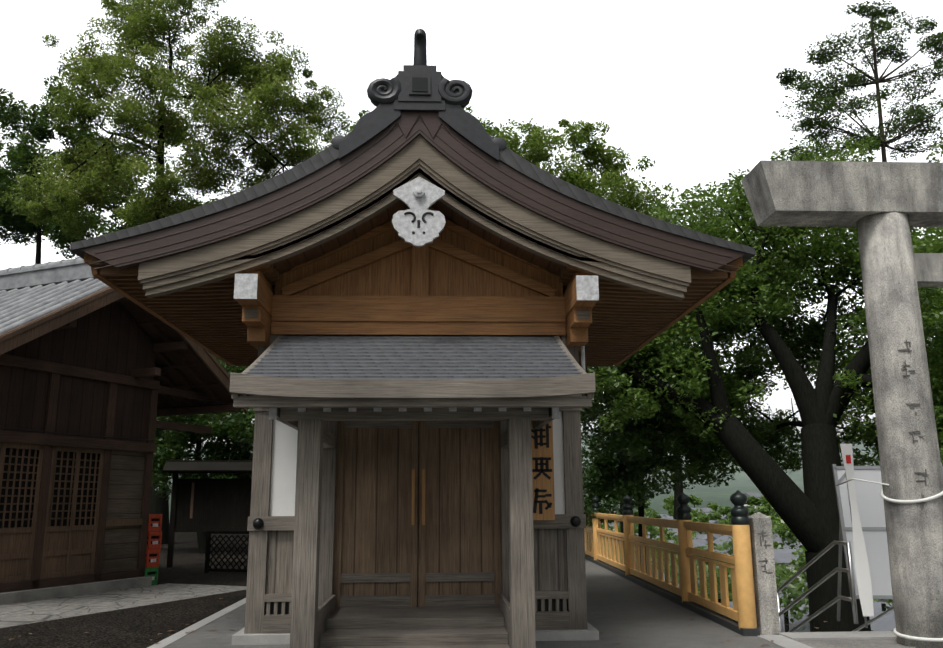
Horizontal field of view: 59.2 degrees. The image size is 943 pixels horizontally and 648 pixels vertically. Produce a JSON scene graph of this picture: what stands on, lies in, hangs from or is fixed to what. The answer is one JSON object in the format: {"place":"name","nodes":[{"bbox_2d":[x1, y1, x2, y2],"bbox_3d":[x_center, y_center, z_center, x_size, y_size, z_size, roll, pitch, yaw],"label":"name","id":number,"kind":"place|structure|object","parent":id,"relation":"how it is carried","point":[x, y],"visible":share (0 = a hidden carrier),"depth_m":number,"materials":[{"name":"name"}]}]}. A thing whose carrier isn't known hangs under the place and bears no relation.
{"place":"outdoors","nodes":[
{"label":"outdoors","id":0,"kind":"place"},
{"bbox_2d":[0,583,246,627],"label":"flagstone path","id":1,"kind":"structure","parent":0,"point":[21,613],"depth_m":10.81,"materials":[{"name":"grey stone"}]},
{"bbox_2d":[0,428,879,647],"bbox_3d":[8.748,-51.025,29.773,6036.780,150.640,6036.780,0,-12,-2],"label":"ground","id":2,"kind":"structure","parent":0,"point":[137,627],"depth_m":10.41,"materials":[{"name":"black gravel"}]},
{"bbox_2d":[0,75,218,263],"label":"dark tree","id":3,"kind":"object","parent":2,"relation":"on","point":[22,155],"visible":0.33,"depth_m":35.43,"materials":[{"name":"green plant"}]},
{"bbox_2d":[0,257,248,604],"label":"old hall","id":4,"kind":"structure","parent":2,"relation":"on","point":[97,377],"depth_m":12.15,"materials":[{"name":"wood"}]},
{"bbox_2d":[145,514,161,584],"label":"bottle crates","id":5,"kind":"object","parent":2,"relation":"on","point":[153,545],"visible":0.52,"depth_m":13.12,"materials":[{"name":"red plastic"}]},
{"bbox_2d":[95,224,254,553],"bbox_3d":[-7.438,1.501,22.487,6.522,9.110,6.072,0,-12,-2],"label":"dark tree","id":6,"kind":"object","parent":2,"relation":"on","point":[234,431],"visible":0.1,"depth_m":21.12,"materials":[{"name":"green plant"}]},
{"bbox_2d":[0,0,351,543],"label":"tree","id":7,"kind":"object","parent":2,"relation":"on","point":[261,83],"visible":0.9,"depth_m":28.36,"materials":[{"name":"green plant"}]},
{"bbox_2d":[163,460,252,567],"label":"shed","id":8,"kind":"structure","parent":2,"relation":"on","point":[201,505],"depth_m":16.89,"materials":[{"name":"brown wood"}]},
{"bbox_2d":[204,531,248,572],"bbox_3d":[-4.154,4.165,15.103,1.560,0.770,0.060,-4,-13,17],"label":"lattice fence","id":9,"kind":"object","parent":2,"relation":"on","point":[207,568],"visible":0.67,"depth_m":15.21,"materials":[{"name":"brown wood"}]},
{"bbox_2d":[284,106,564,162],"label":"tree","id":10,"kind":"object","parent":2,"relation":"on","point":[489,130],"visible":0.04,"depth_m":40.34,"materials":[{"name":"green plant"}]},
{"bbox_2d":[494,118,686,564],"bbox_3d":[6.291,3.601,32.873,11.069,25.118,5.829,0,-12,-2],"label":"tree","id":11,"kind":"object","parent":2,"relation":"on","point":[609,169],"visible":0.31,"depth_m":33.90,"materials":[{"name":"green plant"}]},
{"bbox_2d":[581,383,613,422],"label":"tree","id":12,"kind":"object","parent":2,"relation":"on","point":[597,409],"depth_m":56.14,"materials":[{"name":"green plant"}]},
{"bbox_2d":[580,294,727,572],"bbox_3d":[3.959,3.074,18.389,4.393,10.136,4.266,0,-12,-2],"label":"dark tree","id":13,"kind":"object","parent":2,"relation":"on","point":[609,478],"visible":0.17,"depth_m":17.64,"materials":[{"name":"green plant"}]},
{"bbox_2d":[659,343,725,519],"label":"tree","id":14,"kind":"object","parent":2,"relation":"on","point":[678,491],"depth_m":53.60,"materials":[{"name":"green plant"}]},
{"bbox_2d":[584,494,893,631],"bbox_3d":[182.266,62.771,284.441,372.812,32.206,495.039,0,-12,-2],"label":"shrubs","id":15,"kind":"object","parent":2,"relation":"on","point":[780,528],"visible":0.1,"depth_m":196.63,"materials":[{"name":"green plant"}]},
{"bbox_2d":[590,493,895,634],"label":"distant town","id":16,"kind":"object","parent":2,"relation":"on","point":[785,556],"visible":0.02,"depth_m":171.91,"materials":[{"name":"grey"}]},
{"bbox_2d":[587,136,942,631],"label":"tree","id":17,"kind":"object","parent":2,"relation":"on","point":[714,399],"visible":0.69,"depth_m":16.85,"materials":[{"name":"green plant"}]},
{"bbox_2d":[757,631,896,639],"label":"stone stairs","id":18,"kind":"structure","parent":2,"relation":"on","point":[841,635],"depth_m":7.71,"materials":[{"name":"stone"}]},
{"bbox_2d":[749,512,779,634],"bbox_3d":[2.846,2.418,8.110,0.180,1.140,0.184,0,-12,-2],"label":"stone marker","id":19,"kind":"object","parent":18,"relation":"on","point":[765,586],"visible":0.96,"depth_m":8.03,"materials":[{"name":"stone"}]},
{"bbox_2d":[777,540,893,631],"bbox_3d":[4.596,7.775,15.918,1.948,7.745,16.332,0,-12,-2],"label":"stair handrail","id":20,"kind":"object","parent":18,"relation":"on","point":[850,571],"visible":0.6,"depth_m":9.31,"materials":[{"name":"silver metal"}]},
{"bbox_2d":[840,442,873,627],"bbox_3d":[4.005,2.151,8.613,0.142,1.864,0.366,-4,-13,16],"label":"furled banner","id":21,"kind":"object","parent":18,"relation":"on","point":[863,576],"visible":1,"depth_m":8.54,"materials":[{"name":"white fabric"}]},
{"bbox_2d":[832,463,942,620],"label":"notice board","id":22,"kind":"object","parent":18,"relation":"on","point":[870,502],"visible":0.4,"depth_m":9.10,"materials":[{"name":"white"}]},
{"bbox_2d":[776,0,942,161],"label":"tall pine","id":23,"kind":"object","parent":2,"relation":"on","point":[831,96],"visible":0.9,"depth_m":33.32,"materials":[{"name":"green plant"}]},
{"bbox_2d":[911,236,942,465],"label":"tree","id":24,"kind":"object","parent":2,"relation":"on","point":[932,320],"visible":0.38,"depth_m":13.59,"materials":[{"name":"green plant"}]},
{"bbox_2d":[0,0,942,450],"label":"sky","id":25,"kind":"structure","parent":0,"point":[692,87],"materials":[{"name":"white"}]},
{"bbox_2d":[148,559,914,647],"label":"paving","id":26,"kind":"structure","parent":0,"point":[619,611],"depth_m":8.26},
{"bbox_2d":[70,111,754,647],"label":"shrine building","id":27,"kind":"structure","parent":26,"relation":"on","point":[416,323],"depth_m":7.83,"materials":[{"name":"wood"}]},
{"bbox_2d":[331,29,506,161],"bbox_3d":[-0.499,-2.206,8.023,1.671,1.361,0.272,0,-12,-2],"label":"ridge ornament","id":28,"kind":"object","parent":27,"relation":"attached to","point":[419,85],"visible":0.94,"depth_m":7.94,"materials":[{"name":"metal"}]},
{"bbox_2d":[584,490,759,635],"bbox_3d":[2.513,6.590,28.177,0.184,1.350,41.386,0,-12,0],"label":"bridge railing","id":29,"kind":"object","parent":26,"relation":"on","point":[739,617],"visible":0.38,"depth_m":10.01,"materials":[{"name":"paint"}]},
{"bbox_2d":[741,160,942,647],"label":"stone torii","id":30,"kind":"object","parent":26,"relation":"on","point":[883,207],"visible":1,"depth_m":7.75,"materials":[{"name":"stone"}]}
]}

